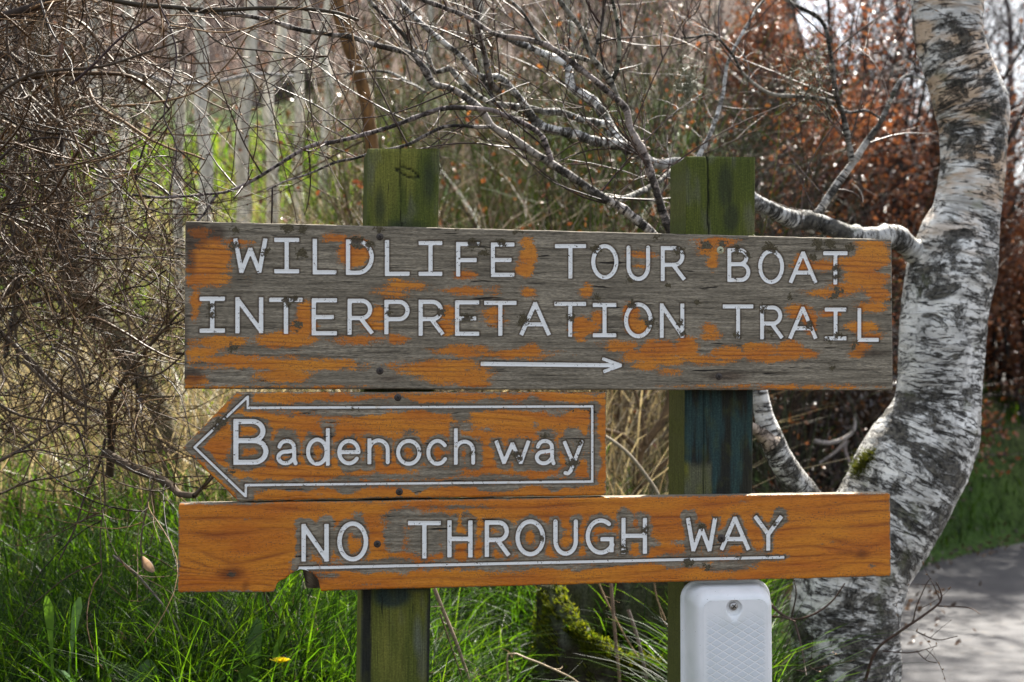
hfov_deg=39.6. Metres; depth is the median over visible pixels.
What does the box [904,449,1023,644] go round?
verge litter
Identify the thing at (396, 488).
wooden signpost
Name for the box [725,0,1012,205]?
beech bush
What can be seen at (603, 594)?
dead stalk
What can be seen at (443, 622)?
dead stalk
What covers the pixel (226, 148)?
meadow grass
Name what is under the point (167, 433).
tree
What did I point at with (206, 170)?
pale sapling
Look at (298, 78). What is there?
pale sapling
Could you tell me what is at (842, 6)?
sky
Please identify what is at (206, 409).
dry grass
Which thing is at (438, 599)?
dead stalk
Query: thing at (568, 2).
pale sapling
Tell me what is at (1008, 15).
bare tree
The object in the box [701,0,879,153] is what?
beech bush
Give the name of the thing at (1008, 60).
bare tree
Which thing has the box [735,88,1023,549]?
verge grass
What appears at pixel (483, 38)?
pale sapling
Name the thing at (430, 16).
pale sapling
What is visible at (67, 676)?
dock plant
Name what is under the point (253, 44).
pale sapling
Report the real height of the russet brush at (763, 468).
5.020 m
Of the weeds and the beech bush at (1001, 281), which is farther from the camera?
the beech bush at (1001, 281)
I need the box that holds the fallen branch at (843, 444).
[813,415,856,464]
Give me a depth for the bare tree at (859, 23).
24.13 m
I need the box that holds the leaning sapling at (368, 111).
[163,0,505,391]
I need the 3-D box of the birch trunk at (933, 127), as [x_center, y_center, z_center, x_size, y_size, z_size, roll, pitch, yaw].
[3.675,-4.302,11.695,2.591,10.337,2.516,-1,-2,24]
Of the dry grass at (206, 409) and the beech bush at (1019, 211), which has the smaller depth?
the dry grass at (206, 409)
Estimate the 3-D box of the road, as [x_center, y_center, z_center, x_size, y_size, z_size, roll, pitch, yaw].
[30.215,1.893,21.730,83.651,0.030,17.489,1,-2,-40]
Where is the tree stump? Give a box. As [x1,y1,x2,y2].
[523,582,667,681]
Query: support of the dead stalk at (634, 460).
on the grass at (224, 624)
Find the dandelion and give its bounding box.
[236,657,290,681]
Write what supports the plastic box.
attached to the wooden signpost
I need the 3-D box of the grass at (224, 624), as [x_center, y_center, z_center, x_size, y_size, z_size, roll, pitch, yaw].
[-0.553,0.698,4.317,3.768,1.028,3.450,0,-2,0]
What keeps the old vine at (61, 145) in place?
on the ground at (1010, 506)
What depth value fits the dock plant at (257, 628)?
3.31 m
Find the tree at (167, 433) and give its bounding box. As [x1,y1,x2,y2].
[0,2,184,517]
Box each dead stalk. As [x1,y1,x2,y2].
[112,554,184,644]
[263,592,294,663]
[299,573,321,619]
[432,588,469,680]
[440,614,486,681]
[506,653,577,681]
[598,584,638,659]
[606,435,659,494]
[609,583,620,681]
[627,609,647,681]
[653,583,667,626]
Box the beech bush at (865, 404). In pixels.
[753,232,971,492]
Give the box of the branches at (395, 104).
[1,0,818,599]
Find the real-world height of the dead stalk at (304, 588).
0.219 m
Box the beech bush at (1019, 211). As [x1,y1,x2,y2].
[1003,159,1023,360]
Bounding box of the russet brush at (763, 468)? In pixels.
[315,0,1023,492]
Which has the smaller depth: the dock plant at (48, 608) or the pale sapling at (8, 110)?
the dock plant at (48, 608)
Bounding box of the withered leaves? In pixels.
[183,2,905,457]
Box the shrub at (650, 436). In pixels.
[561,390,668,494]
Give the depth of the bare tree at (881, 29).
20.21 m
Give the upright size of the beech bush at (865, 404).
2.174 m
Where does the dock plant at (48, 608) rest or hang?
on the ground at (1010, 506)
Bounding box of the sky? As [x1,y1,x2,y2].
[796,0,1023,383]
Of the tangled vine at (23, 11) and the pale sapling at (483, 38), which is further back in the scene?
the pale sapling at (483, 38)
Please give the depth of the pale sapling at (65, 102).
8.63 m
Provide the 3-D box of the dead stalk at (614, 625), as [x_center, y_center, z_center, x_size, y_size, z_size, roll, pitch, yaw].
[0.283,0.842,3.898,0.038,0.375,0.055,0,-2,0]
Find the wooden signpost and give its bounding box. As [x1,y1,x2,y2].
[178,148,892,681]
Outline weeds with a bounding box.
[210,572,786,681]
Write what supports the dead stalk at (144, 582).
on the grass at (224, 624)
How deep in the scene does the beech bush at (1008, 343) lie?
12.80 m
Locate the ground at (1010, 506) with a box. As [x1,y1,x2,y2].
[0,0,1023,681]
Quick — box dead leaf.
[142,556,154,571]
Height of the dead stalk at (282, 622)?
0.263 m
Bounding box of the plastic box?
[680,579,771,681]
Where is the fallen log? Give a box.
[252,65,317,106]
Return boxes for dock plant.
[43,596,81,681]
[55,642,224,681]
[176,618,289,681]
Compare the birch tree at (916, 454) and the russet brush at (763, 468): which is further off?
the russet brush at (763, 468)
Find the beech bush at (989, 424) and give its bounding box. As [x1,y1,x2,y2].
[761,161,1023,491]
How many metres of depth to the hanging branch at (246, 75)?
6.63 m
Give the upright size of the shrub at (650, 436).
1.088 m
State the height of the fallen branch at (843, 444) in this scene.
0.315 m
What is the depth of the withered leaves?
7.62 m
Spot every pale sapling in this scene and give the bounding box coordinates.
[0,6,34,269]
[25,0,140,309]
[47,0,122,361]
[80,0,161,295]
[83,0,212,334]
[187,0,299,222]
[191,0,233,221]
[217,0,309,222]
[288,0,342,223]
[318,0,343,216]
[424,0,461,89]
[477,0,500,103]
[565,0,577,74]
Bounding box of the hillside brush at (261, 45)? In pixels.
[0,0,842,163]
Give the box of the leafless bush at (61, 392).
[0,77,256,681]
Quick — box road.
[900,542,1023,681]
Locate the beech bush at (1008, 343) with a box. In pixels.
[893,125,1023,422]
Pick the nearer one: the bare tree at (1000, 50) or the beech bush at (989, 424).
the beech bush at (989, 424)
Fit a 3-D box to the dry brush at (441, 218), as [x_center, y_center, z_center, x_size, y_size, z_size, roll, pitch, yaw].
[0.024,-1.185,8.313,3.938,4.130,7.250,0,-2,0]
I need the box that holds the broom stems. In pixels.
[157,0,903,483]
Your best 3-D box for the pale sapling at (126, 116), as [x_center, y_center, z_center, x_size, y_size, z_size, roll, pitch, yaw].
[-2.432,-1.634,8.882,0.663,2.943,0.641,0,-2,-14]
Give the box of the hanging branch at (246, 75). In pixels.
[125,69,294,85]
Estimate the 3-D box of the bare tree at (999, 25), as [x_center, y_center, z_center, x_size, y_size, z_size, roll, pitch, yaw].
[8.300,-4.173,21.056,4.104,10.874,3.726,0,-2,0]
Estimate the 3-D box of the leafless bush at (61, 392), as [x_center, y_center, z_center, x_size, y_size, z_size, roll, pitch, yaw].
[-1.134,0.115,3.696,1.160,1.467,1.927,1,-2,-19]
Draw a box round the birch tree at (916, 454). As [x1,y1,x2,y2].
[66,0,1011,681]
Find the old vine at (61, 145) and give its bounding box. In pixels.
[0,0,270,470]
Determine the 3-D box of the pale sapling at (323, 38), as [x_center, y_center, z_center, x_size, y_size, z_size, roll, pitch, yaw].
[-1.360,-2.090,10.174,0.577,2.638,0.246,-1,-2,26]
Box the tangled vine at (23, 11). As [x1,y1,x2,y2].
[0,0,412,431]
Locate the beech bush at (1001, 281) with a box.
[695,48,1023,348]
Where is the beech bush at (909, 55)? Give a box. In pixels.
[656,0,1023,352]
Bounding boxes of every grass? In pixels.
[0,107,850,595]
[0,109,415,532]
[0,408,940,681]
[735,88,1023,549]
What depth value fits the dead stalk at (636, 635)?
3.93 m
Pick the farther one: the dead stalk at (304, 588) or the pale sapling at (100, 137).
the pale sapling at (100, 137)
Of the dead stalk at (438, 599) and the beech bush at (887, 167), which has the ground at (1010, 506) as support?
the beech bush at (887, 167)
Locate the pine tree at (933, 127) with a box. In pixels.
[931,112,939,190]
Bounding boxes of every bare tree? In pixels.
[783,0,1023,137]
[796,0,920,86]
[821,0,1023,154]
[827,0,1023,376]
[983,0,1023,407]
[986,2,1023,182]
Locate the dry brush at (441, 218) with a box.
[119,0,824,496]
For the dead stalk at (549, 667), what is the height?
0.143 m
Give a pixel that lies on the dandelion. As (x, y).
(280, 660)
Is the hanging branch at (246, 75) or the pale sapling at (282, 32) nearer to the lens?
the hanging branch at (246, 75)
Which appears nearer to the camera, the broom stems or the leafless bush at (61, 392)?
the leafless bush at (61, 392)
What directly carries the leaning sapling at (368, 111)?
on the ground at (1010, 506)
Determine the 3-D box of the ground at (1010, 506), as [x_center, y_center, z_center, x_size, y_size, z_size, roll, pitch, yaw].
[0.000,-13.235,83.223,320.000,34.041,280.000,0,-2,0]
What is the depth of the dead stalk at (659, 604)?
3.99 m
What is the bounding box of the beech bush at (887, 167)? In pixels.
[728,6,1012,340]
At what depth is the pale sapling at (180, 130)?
8.22 m
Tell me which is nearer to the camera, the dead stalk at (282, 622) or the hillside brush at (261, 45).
the dead stalk at (282, 622)
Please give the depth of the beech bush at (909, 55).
11.55 m
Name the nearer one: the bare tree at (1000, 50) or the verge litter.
the verge litter

